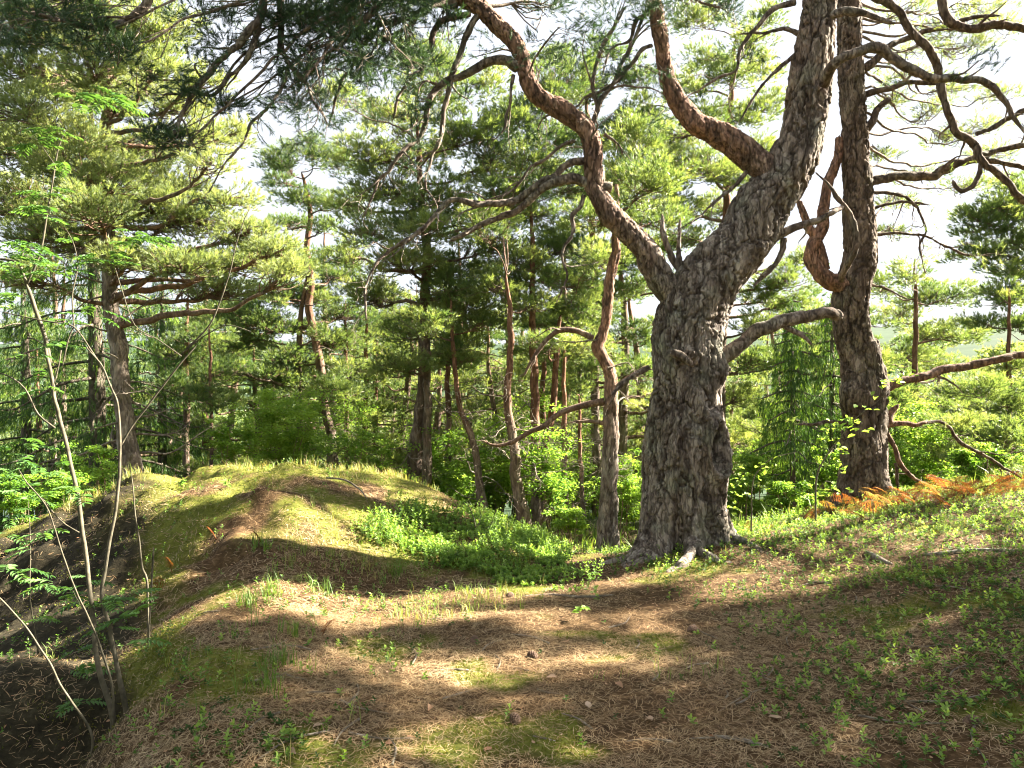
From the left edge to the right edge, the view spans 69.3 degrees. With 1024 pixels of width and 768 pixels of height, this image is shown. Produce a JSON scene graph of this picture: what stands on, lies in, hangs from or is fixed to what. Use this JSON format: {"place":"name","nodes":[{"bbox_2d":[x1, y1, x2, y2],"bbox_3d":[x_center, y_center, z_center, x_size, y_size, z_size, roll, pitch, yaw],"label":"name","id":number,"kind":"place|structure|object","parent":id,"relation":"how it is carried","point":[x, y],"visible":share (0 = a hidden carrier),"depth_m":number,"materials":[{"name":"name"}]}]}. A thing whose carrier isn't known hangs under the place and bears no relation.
{"place":"outdoors","nodes":[
{"label":"outdoors","id":0,"kind":"place"},
{"bbox_2d":[0,324,1023,767],"bbox_3d":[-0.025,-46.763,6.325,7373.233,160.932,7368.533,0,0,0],"label":"ground","id":1,"kind":"structure","parent":0,"point":[74,744],"depth_m":4.71,"materials":[{"name":"soil"}]},
{"bbox_2d":[0,471,62,525],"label":"leafy bush","id":2,"kind":"object","parent":1,"relation":"on","point":[9,505],"visible":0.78,"depth_m":9.89,"materials":[{"name":"green plant"}]},
{"bbox_2d":[0,312,87,517],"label":"edge pine","id":3,"kind":"object","parent":1,"relation":"on","point":[38,365],"visible":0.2,"depth_m":22.16,"materials":[{"name":"green plant"}]},
{"bbox_2d":[0,263,113,484],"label":"forest pine","id":4,"kind":"object","parent":1,"relation":"on","point":[62,309],"visible":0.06,"depth_m":29.91,"materials":[{"name":"green plant"}]},
{"bbox_2d":[0,248,116,530],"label":"spruce","id":5,"kind":"object","parent":1,"relation":"on","point":[27,428],"visible":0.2,"depth_m":19.93,"materials":[{"name":"green plant"}]},
{"bbox_2d":[31,468,92,509],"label":"leafy bush","id":6,"kind":"object","parent":1,"relation":"on","point":[61,500],"visible":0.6,"depth_m":10.44,"materials":[{"name":"green plant"}]},
{"bbox_2d":[0,212,157,516],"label":"forest pine","id":7,"kind":"object","parent":1,"relation":"on","point":[14,352],"visible":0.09,"depth_m":25.90,"materials":[{"name":"green plant"}]},
{"bbox_2d":[56,440,122,496],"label":"leafy bush","id":8,"kind":"object","parent":1,"relation":"on","point":[95,474],"visible":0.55,"depth_m":12.00,"materials":[{"name":"green plant"}]},
{"bbox_2d":[0,74,224,522],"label":"drooping spruce","id":9,"kind":"object","parent":1,"relation":"on","point":[96,397],"visible":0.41,"depth_m":17.82,"materials":[{"name":"green plant"}]},
{"bbox_2d":[0,85,253,754],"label":"young rowan","id":10,"kind":"object","parent":1,"relation":"on","point":[109,703],"visible":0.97,"depth_m":4.29,"materials":[{"name":"green plant"}]},
{"bbox_2d":[29,294,233,484],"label":"forest pine","id":11,"kind":"object","parent":1,"relation":"on","point":[114,437],"visible":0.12,"depth_m":21.90,"materials":[{"name":"green plant"}]},
{"bbox_2d":[129,464,148,636],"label":"bare sapling","id":12,"kind":"object","parent":1,"relation":"on","point":[143,571],"visible":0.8,"depth_m":4.90,"materials":[{"name":"grey plant"}]},
{"bbox_2d":[147,547,153,647],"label":"bare sapling","id":13,"kind":"object","parent":1,"relation":"on","point":[151,584],"visible":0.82,"depth_m":4.80,"materials":[{"name":"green plant"}]},
{"bbox_2d":[84,271,217,477],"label":"edge spruce","id":14,"kind":"object","parent":1,"relation":"on","point":[159,329],"visible":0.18,"depth_m":20.89,"materials":[{"name":"green plant"}]},
{"bbox_2d":[72,288,251,477],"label":"forest pine","id":15,"kind":"object","parent":1,"relation":"on","point":[86,383],"visible":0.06,"depth_m":26.97,"materials":[{"name":"green plant"}]},
{"bbox_2d":[0,0,326,491],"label":"pale pine","id":16,"kind":"object","parent":1,"relation":"on","point":[106,173],"visible":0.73,"depth_m":13.29,"materials":[{"name":"green plant"}]},
{"bbox_2d":[142,296,240,477],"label":"dark back pine","id":17,"kind":"object","parent":1,"relation":"on","point":[177,346],"visible":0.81,"depth_m":19.87,"materials":[{"name":"green plant"}]},
{"bbox_2d":[153,290,269,466],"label":"back pine","id":18,"kind":"object","parent":1,"relation":"on","point":[206,302],"visible":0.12,"depth_m":23.83,"materials":[{"name":"green plant"}]},
{"bbox_2d":[176,326,259,466],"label":"slim back pine","id":19,"kind":"object","parent":1,"relation":"on","point":[201,371],"visible":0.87,"depth_m":17.98,"materials":[{"name":"green plant"}]},
{"bbox_2d":[140,318,315,465],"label":"forest pine","id":20,"kind":"object","parent":1,"relation":"on","point":[225,413],"visible":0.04,"depth_m":25.00,"materials":[{"name":"green plant"}]},
{"bbox_2d":[198,416,260,467],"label":"leafy bush","id":21,"kind":"object","parent":1,"relation":"on","point":[230,451],"visible":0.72,"depth_m":14.96,"materials":[{"name":"green plant"}]},
{"bbox_2d":[135,347,350,478],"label":"forest pine","id":22,"kind":"object","parent":1,"relation":"on","point":[196,422],"visible":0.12,"depth_m":22.49,"materials":[{"name":"green plant"}]},
{"bbox_2d":[226,375,328,467],"bbox_3d":[-4.977,1.441,15.989,2.102,3.270,1.947,0,0,39],"label":"leafy bush","id":23,"kind":"object","parent":1,"relation":"on","point":[270,414],"visible":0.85,"depth_m":15.93,"materials":[{"name":"green plant"}]},
{"bbox_2d":[188,129,386,469],"bbox_3d":[-6.769,-1.232,21.849,5.950,11.869,4.761,0,0,0],"label":"crooked pine","id":24,"kind":"object","parent":1,"relation":"on","point":[246,318],"visible":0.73,"depth_m":21.82,"materials":[{"name":"green plant"}]},
{"bbox_2d":[170,243,406,471],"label":"forest pine","id":25,"kind":"object","parent":1,"relation":"on","point":[319,336],"visible":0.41,"depth_m":21.87,"materials":[{"name":"green plant"}]},
{"bbox_2d":[247,389,362,468],"bbox_3d":[-4.809,1.754,17.267,2.499,3.296,2.305,0,0,-35],"label":"wood bush","id":26,"kind":"object","parent":1,"relation":"on","point":[317,440],"visible":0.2,"depth_m":17.10,"materials":[{"name":"green plant"}]},
{"bbox_2d":[247,228,393,464],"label":"forest pine","id":27,"kind":"object","parent":1,"relation":"on","point":[332,234],"visible":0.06,"depth_m":27.96,"materials":[{"name":"green plant"}]},
{"bbox_2d":[301,300,384,466],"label":"pine","id":28,"kind":"object","parent":1,"relation":"on","point":[357,369],"visible":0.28,"depth_m":23.36,"materials":[{"name":"green plant"}]},
{"bbox_2d":[324,392,381,469],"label":"leafy bush","id":29,"kind":"object","parent":1,"relation":"on","point":[351,417],"visible":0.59,"depth_m":20.97,"materials":[{"name":"green plant"}]},
{"bbox_2d":[341,426,397,473],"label":"leafy bush","id":30,"kind":"object","parent":1,"relation":"on","point":[363,438],"visible":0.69,"depth_m":16.95,"materials":[{"name":"green plant"}]},
{"bbox_2d":[331,315,409,473],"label":"pine tree","id":31,"kind":"object","parent":1,"relation":"on","point":[366,353],"visible":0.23,"depth_m":24.24,"materials":[{"name":"green plant"}]},
{"bbox_2d":[338,297,416,472],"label":"pine tree","id":32,"kind":"object","parent":1,"relation":"on","point":[382,402],"visible":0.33,"depth_m":25.37,"materials":[{"name":"green plant"}]},
{"bbox_2d":[289,288,482,472],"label":"forest pine","id":33,"kind":"object","parent":1,"relation":"on","point":[329,360],"visible":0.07,"depth_m":26.81,"materials":[{"name":"green plant"}]},
{"bbox_2d":[313,281,492,477],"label":"forest pine","id":34,"kind":"object","parent":1,"relation":"on","point":[407,387],"visible":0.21,"depth_m":24.32,"materials":[{"name":"green plant"}]},
{"bbox_2d":[368,408,443,477],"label":"leafy bush","id":35,"kind":"object","parent":1,"relation":"on","point":[407,435],"visible":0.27,"depth_m":23.98,"materials":[{"name":"green plant"}]},
{"bbox_2d":[350,285,472,472],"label":"forest pine","id":36,"kind":"object","parent":1,"relation":"on","point":[412,296],"visible":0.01,"depth_m":30.91,"materials":[{"name":"green plant"}]},
{"bbox_2d":[309,24,539,484],"bbox_3d":[-2.268,-2.745,18.140,6.078,12.678,5.350,0,0,0],"label":"twin pine","id":37,"kind":"object","parent":1,"relation":"on","point":[420,461],"visible":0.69,"depth_m":17.62,"materials":[{"name":"green plant"}]},
{"bbox_2d":[338,340,526,485],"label":"forest pine","id":38,"kind":"object","parent":1,"relation":"on","point":[437,421],"visible":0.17,"depth_m":23.42,"materials":[{"name":"green plant"}]},
{"bbox_2d":[391,411,499,503],"bbox_3d":[-1.553,2.013,17.856,2.250,2.718,1.858,0,0,29],"label":"wood bush","id":39,"kind":"object","parent":1,"relation":"on","point":[443,483],"visible":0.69,"depth_m":17.78,"materials":[{"name":"green plant"}]},
{"bbox_2d":[390,278,503,506],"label":"thin dark pine","id":40,"kind":"object","parent":1,"relation":"on","point":[447,397],"visible":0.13,"depth_m":18.95,"materials":[{"name":"green plant"}]},
{"bbox_2d":[390,257,523,469],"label":"forest pine","id":41,"kind":"object","parent":1,"relation":"on","point":[483,364],"visible":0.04,"depth_m":28.23,"materials":[{"name":"green plant"}]},
{"bbox_2d":[397,263,526,510],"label":"bent pine","id":42,"kind":"object","parent":1,"relation":"on","point":[421,330],"visible":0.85,"depth_m":16.98,"materials":[{"name":"green plant"}]},
{"bbox_2d":[386,221,538,491],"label":"forest pine","id":43,"kind":"object","parent":1,"relation":"on","point":[467,396],"visible":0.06,"depth_m":26.16,"materials":[{"name":"green plant"}]},
{"bbox_2d":[441,454,494,510],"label":"leafy bush","id":44,"kind":"object","parent":1,"relation":"on","point":[472,474],"visible":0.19,"depth_m":18.83,"materials":[{"name":"green plant"}]},
{"bbox_2d":[464,410,530,515],"bbox_3d":[-0.304,2.189,19.397,2.234,3.053,1.798,0,0,-19],"label":"wood bush","id":45,"kind":"object","parent":1,"relation":"on","point":[497,493],"visible":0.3,"depth_m":19.21,"materials":[{"name":"green plant"}]},
{"bbox_2d":[410,301,602,516],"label":"forest pine","id":46,"kind":"object","parent":1,"relation":"on","point":[492,398],"visible":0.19,"depth_m":21.40,"materials":[{"name":"green plant"}]},
{"bbox_2d":[0,460,1022,767],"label":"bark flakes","id":47,"kind":"object","parent":1,"relation":"on","point":[528,646],"visible":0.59,"depth_m":4.40,"materials":[{"name":"brown plant"}]},
{"bbox_2d":[0,0,1023,572],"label":"old pine","id":48,"kind":"object","parent":1,"relation":"on","point":[686,460],"visible":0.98,"depth_m":7.07,"materials":[{"name":"green plant"}]},
{"bbox_2d":[0,461,1023,767],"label":"moss","id":49,"kind":"object","parent":1,"relation":"on","point":[556,763],"visible":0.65,"depth_m":4.60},
{"bbox_2d":[0,293,1023,530],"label":"woodland","id":50,"kind":"object","parent":1,"relation":"on","point":[1016,376],"visible":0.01,"depth_m":46.43,"materials":[{"name":"plant"}]},
{"bbox_2d":[0,463,1023,767],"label":"needle litter","id":51,"kind":"object","parent":1,"relation":"on","point":[474,691],"visible":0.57,"depth_m":4.01,"materials":[{"name":"plant"}]},
{"bbox_2d":[0,458,1023,767],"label":"lingonberry leaves","id":52,"kind":"object","parent":1,"relation":"on","point":[782,538],"visible":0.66,"depth_m":4.80,"materials":[{"name":"plant"}]},
{"bbox_2d":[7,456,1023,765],"bbox_3d":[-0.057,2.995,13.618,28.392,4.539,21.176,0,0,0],"label":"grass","id":53,"kind":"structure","parent":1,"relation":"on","point":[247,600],"depth_m":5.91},
{"bbox_2d":[9,467,1023,767],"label":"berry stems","id":54,"kind":"object","parent":1,"relation":"on","point":[665,585],"visible":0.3,"depth_m":5.72,"materials":[{"name":"green plant"}]},
{"bbox_2d":[476,389,569,516],"bbox_3d":[0.304,1.885,19.053,2.464,3.542,2.043,0,0,-18],"label":"wood bush","id":55,"kind":"object","parent":1,"relation":"on","point":[505,465],"visible":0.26,"depth_m":18.96,"materials":[{"name":"green plant"}]},
{"bbox_2d":[450,117,599,526],"bbox_3d":[0.187,-1.424,16.118,3.408,9.435,4.765,0,0,0],"label":"stout pine","id":56,"kind":"object","parent":1,"relation":"on","point":[501,286],"visible":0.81,"depth_m":16.50,"materials":[{"name":"green plant"}]},
{"bbox_2d":[458,240,591,499],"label":"forest pine","id":57,"kind":"object","parent":1,"relation":"on","point":[499,361],"visible":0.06,"depth_m":27.42,"materials":[{"name":"green plant"}]},
{"bbox_2d":[438,220,642,505],"bbox_3d":[1.467,-0.427,22.608,7.640,9.651,5.246,0,0,0],"label":"forest pine","id":58,"kind":"object","parent":1,"relation":"on","point":[474,375],"visible":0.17,"depth_m":22.29,"materials":[{"name":"green plant"}]},
{"bbox_2d":[462,48,621,526],"bbox_3d":[0.668,-2.289,17.924,4.074,11.746,3.986,0,0,0],"label":"orange pine","id":59,"kind":"object","parent":1,"relation":"on","point":[519,112],"visible":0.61,"depth_m":17.45,"materials":[{"name":"green plant"}]},
{"bbox_2d":[453,306,634,466],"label":"forest pine","id":60,"kind":"object","parent":1,"relation":"on","point":[505,338],"visible":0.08,"depth_m":24.41,"materials":[{"name":"green plant"}]},
{"bbox_2d":[499,305,590,500],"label":"third orange pine","id":61,"kind":"object","parent":1,"relation":"on","point":[543,377],"visible":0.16,"depth_m":19.92,"materials":[{"name":"green plant"}]},
{"bbox_2d":[507,403,582,529],"bbox_3d":[0.731,1.806,16.299,1.701,2.782,1.630,0,0,0],"label":"wood bush","id":62,"kind":"object","parent":1,"relation":"on","point":[554,486],"visible":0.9,"depth_m":16.21,"materials":[{"name":"green plant"}]},
{"bbox_2d":[481,234,634,526],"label":"leaning orange pine","id":63,"kind":"object","parent":1,"relation":"on","point":[590,299],"visible":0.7,"depth_m":17.37,"materials":[{"name":"green plant"}]},
{"bbox_2d":[526,435,596,518],"bbox_3d":[1.253,2.578,20.756,2.453,2.460,1.996,0,0,18],"label":"wood bush","id":64,"kind":"object","parent":1,"relation":"on","point":[584,458],"visible":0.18,"depth_m":20.58,"materials":[{"name":"green plant"}]},
{"bbox_2d":[541,506,590,540],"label":"leafy bush","id":65,"kind":"object","parent":1,"relation":"on","point":[569,525],"visible":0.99,"depth_m":14.91,"materials":[{"name":"green plant"}]},
{"bbox_2d":[521,326,624,529],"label":"pine tree","id":66,"kind":"object","parent":1,"relation":"on","point":[576,348],"visible":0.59,"depth_m":16.92,"materials":[{"name":"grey plant"}]},
{"bbox_2d":[555,423,601,505],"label":"leafy bush","id":67,"kind":"object","parent":1,"relation":"on","point":[584,432],"visible":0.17,"depth_m":21.95,"materials":[{"name":"green plant"}]},
{"bbox_2d":[348,490,810,592],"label":"bilberry leaves","id":68,"kind":"object","parent":1,"relation":"on","point":[529,534],"visible":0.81,"depth_m":7.11,"materials":[{"name":"plant"}]},
{"bbox_2d":[542,357,638,522],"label":"thin pole pine","id":69,"kind":"object","parent":1,"relation":"on","point":[587,366],"visible":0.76,"depth_m":18.97,"materials":[{"name":"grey plant"}]},
{"bbox_2d":[477,105,705,552],"bbox_3d":[1.950,-1.063,14.389,4.074,9.010,3.815,0,0,29],"label":"forked pine","id":70,"kind":"object","parent":1,"relation":"on","point":[652,181],"visible":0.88,"depth_m":13.91,"materials":[{"name":"green plant"}]},
{"bbox_2d":[516,29,675,516],"bbox_3d":[2.523,-2.963,21.229,5.219,13.912,5.001,0,0,0],"label":"crown pine","id":71,"kind":"object","parent":1,"relation":"on","point":[635,287],"visible":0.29,"depth_m":20.43,"materials":[{"name":"green plant"}]},
{"bbox_2d":[571,470,637,513],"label":"wood bush","id":72,"kind":"object","parent":1,"relation":"on","point":[592,495],"visible":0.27,"depth_m":20.89,"materials":[{"name":"green plant"}]},
{"bbox_2d":[568,274,654,507],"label":"forest pine","id":73,"kind":"object","parent":1,"relation":"on","point":[640,421],"visible":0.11,"depth_m":24.89,"materials":[{"name":"green plant"}]},
{"bbox_2d":[591,458,641,537],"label":"leafy bush","id":74,"kind":"object","parent":1,"relation":"on","point":[631,495],"visible":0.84,"depth_m":15.91,"materials":[{"name":"green plant"}]},
{"bbox_2d":[511,193,748,509],"bbox_3d":[3.346,-0.709,21.989,7.165,9.605,6.110,0,0,21],"label":"forest pine","id":75,"kind":"object","parent":1,"relation":"on","point":[623,421],"visible":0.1,"depth_m":21.90,"materials":[{"name":"green plant"}]},
{"bbox_2d":[587,346,789,476],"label":"forest pine","id":76,"kind":"object","parent":1,"relation":"on","point":[734,441],"visible":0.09,"depth_m":22.43,"materials":[{"name":"green plant"}]},
{"bbox_2d":[613,0,830,496],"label":"hidden pine","id":77,"kind":"object","parent":1,"relation":"on","point":[715,172],"visible":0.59,"depth_m":19.61,"materials":[{"name":"green plant"}]},
{"bbox_2d":[727,451,773,528],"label":"leafy bush","id":78,"kind":"object","parent":1,"relation":"on","point":[757,505],"visible":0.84,"depth_m":13.93,"materials":[{"name":"green plant"}]},
{"bbox_2d":[726,364,779,496],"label":"forest pine","id":79,"kind":"object","parent":1,"relation":"on","point":[757,380],"visible":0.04,"depth_m":27.10,"materials":[{"name":"green plant"}]},
{"bbox_2d":[725,373,796,503],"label":"forest pine","id":80,"kind":"object","parent":1,"relation":"on","point":[738,411],"visible":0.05,"depth_m":24.97,"materials":[{"name":"green plant"}]},
{"bbox_2d":[727,452,800,537],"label":"broadleaf sapling","id":81,"kind":"object","parent":1,"relation":"on","point":[746,484],"visible":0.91,"depth_m":7.40,"materials":[{"name":"green plant"}]},
{"bbox_2d":[738,416,789,499],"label":"leafy bush","id":82,"kind":"object","parent":1,"relation":"on","point":[757,445],"visible":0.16,"depth_m":20.06,"materials":[{"name":"green plant"}]},
{"bbox_2d":[726,295,811,497],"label":"forest pine","id":83,"kind":"object","parent":1,"relation":"on","point":[772,335],"visible":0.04,"depth_m":27.89,"materials":[{"name":"green plant"}]},
{"bbox_2d":[740,297,837,510],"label":"pale spruce","id":84,"kind":"object","parent":1,"relation":"on","point":[789,437],"visible":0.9,"depth_m":14.85,"materials":[{"name":"green plant"}]},
{"bbox_2d":[763,480,821,515],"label":"leafy bush","id":85,"kind":"object","parent":1,"relation":"on","point":[779,487],"visible":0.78,"depth_m":12.94,"materials":[{"name":"green plant"}]},
{"bbox_2d":[807,446,839,507],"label":"leafy bush","id":86,"kind":"object","parent":1,"relation":"on","point":[835,467],"visible":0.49,"depth_m":14.93,"materials":[{"name":"green plant"}]},
{"bbox_2d":[758,296,901,498],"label":"bright spruce","id":87,"kind":"object","parent":1,"relation":"on","point":[832,384],"visible":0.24,"depth_m":16.88,"materials":[{"name":"green plant"}]},
{"bbox_2d":[818,497,857,515],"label":"dry fern","id":88,"kind":"object","parent":1,"relation":"on","point":[847,508],"visible":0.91,"depth_m":8.51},
{"bbox_2d":[726,302,959,500],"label":"forest pine","id":89,"kind":"object","parent":1,"relation":"on","point":[750,415],"visible":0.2,"depth_m":19.16,"materials":[{"name":"green plant"}]},
{"bbox_2d":[809,365,918,525],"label":"broadleaf sapling","id":90,"kind":"object","parent":1,"relation":"on","point":[850,420],"visible":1,"depth_m":7.89,"materials":[{"name":"green plant"}]},
{"bbox_2d":[797,307,943,416],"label":"forest pine","id":91,"kind":"object","parent":1,"relation":"on","point":[891,342],"visible":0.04,"depth_m":34.99,"materials":[{"name":"green plant"}]},
{"bbox_2d":[812,283,953,417],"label":"forest pine","id":92,"kind":"object","parent":1,"relation":"on","point":[909,364],"visible":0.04,"depth_m":28.88,"materials":[{"name":"green plant"}]},
{"bbox_2d":[786,0,1023,508],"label":"tall pine","id":93,"kind":"object","parent":1,"relation":"on","point":[863,368],"visible":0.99,"depth_m":9.42,"materials":[{"name":"green plant"}]},
{"bbox_2d":[888,439,931,488],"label":"leafy bush","id":94,"kind":"object","parent":1,"relation":"on","point":[912,463],"visible":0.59,"depth_m":13.95,"materials":[{"name":"green plant"}]},
{"bbox_2d":[888,397,951,488],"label":"wood bush","id":95,"kind":"object","parent":1,"relation":"on","point":[931,434],"visible":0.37,"depth_m":16.67,"materials":[{"name":"green plant"}]},
{"bbox_2d":[890,398,974,489],"bbox_3d":[9.696,1.522,17.290,1.894,2.374,1.533,0,0,0],"label":"wood bush","id":96,"kind":"object","parent":1,"relation":"on","point":[938,466],"visible":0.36,"depth_m":17.07,"materials":[{"name":"green plant"}]},
{"bbox_2d":[869,254,997,479],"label":"valley pine","id":97,"kind":"object","parent":1,"relation":"on","point":[915,352],"visible":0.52,"depth_m":20.12,"materials":[{"name":"green plant"}]},
{"bbox_2d":[921,486,971,510],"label":"dry fern","id":98,"kind":"object","parent":1,"relation":"on","point":[938,497],"visible":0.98,"depth_m":7.50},
{"bbox_2d":[895,339,1023,488],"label":"forest pine","id":99,"kind":"object","parent":1,"relation":"on","point":[991,416],"visible":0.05,"depth_m":31.94,"materials":[{"name":"green plant"}]},
{"bbox_2d":[903,273,1023,482],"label":"slope pine","id":100,"kind":"object","parent":1,"relation":"on","point":[1001,433],"visible":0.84,"depth_m":14.86,"materials":[{"name":"green plant"}]},
{"bbox_2d":[948,480,981,498],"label":"dry fern","id":101,"kind":"object","parent":1,"relation":"on","point":[960,483],"visible":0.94,"depth_m":7.73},
{"bbox_2d":[923,548,1019,555],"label":"fallen branch","id":102,"kind":"object","parent":1,"relation":"on","point":[955,551],"visible":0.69,"depth_m":5.88,"materials":[{"name":"wood"}]},
{"bbox_2d":[936,169,1023,452],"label":"edge pine","id":103,"kind":"object","parent":1,"relation":"on","point":[987,214],"visible":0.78,"depth_m":15.84,"materials":[{"name":"green plant"}]},
{"bbox_2d":[946,442,1014,483],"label":"leafy bush","id":104,"kind":"object","parent":1,"relation":"on","point":[964,459],"visible":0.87,"depth_m":12.97,"materials":[{"name":"green plant"}]},
{"bbox_2d":[976,483,1022,502],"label":"dry fern","id":105,"kind":"object","parent":1,"relation":"on","point":[986,492],"visible":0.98,"depth_m":7.42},
{"bbox_2d":[0,0,1023,344],"label":"sky","id":106,"kind":"structure","parent":0,"point":[1014,70],"materials":[{"name":"white"}]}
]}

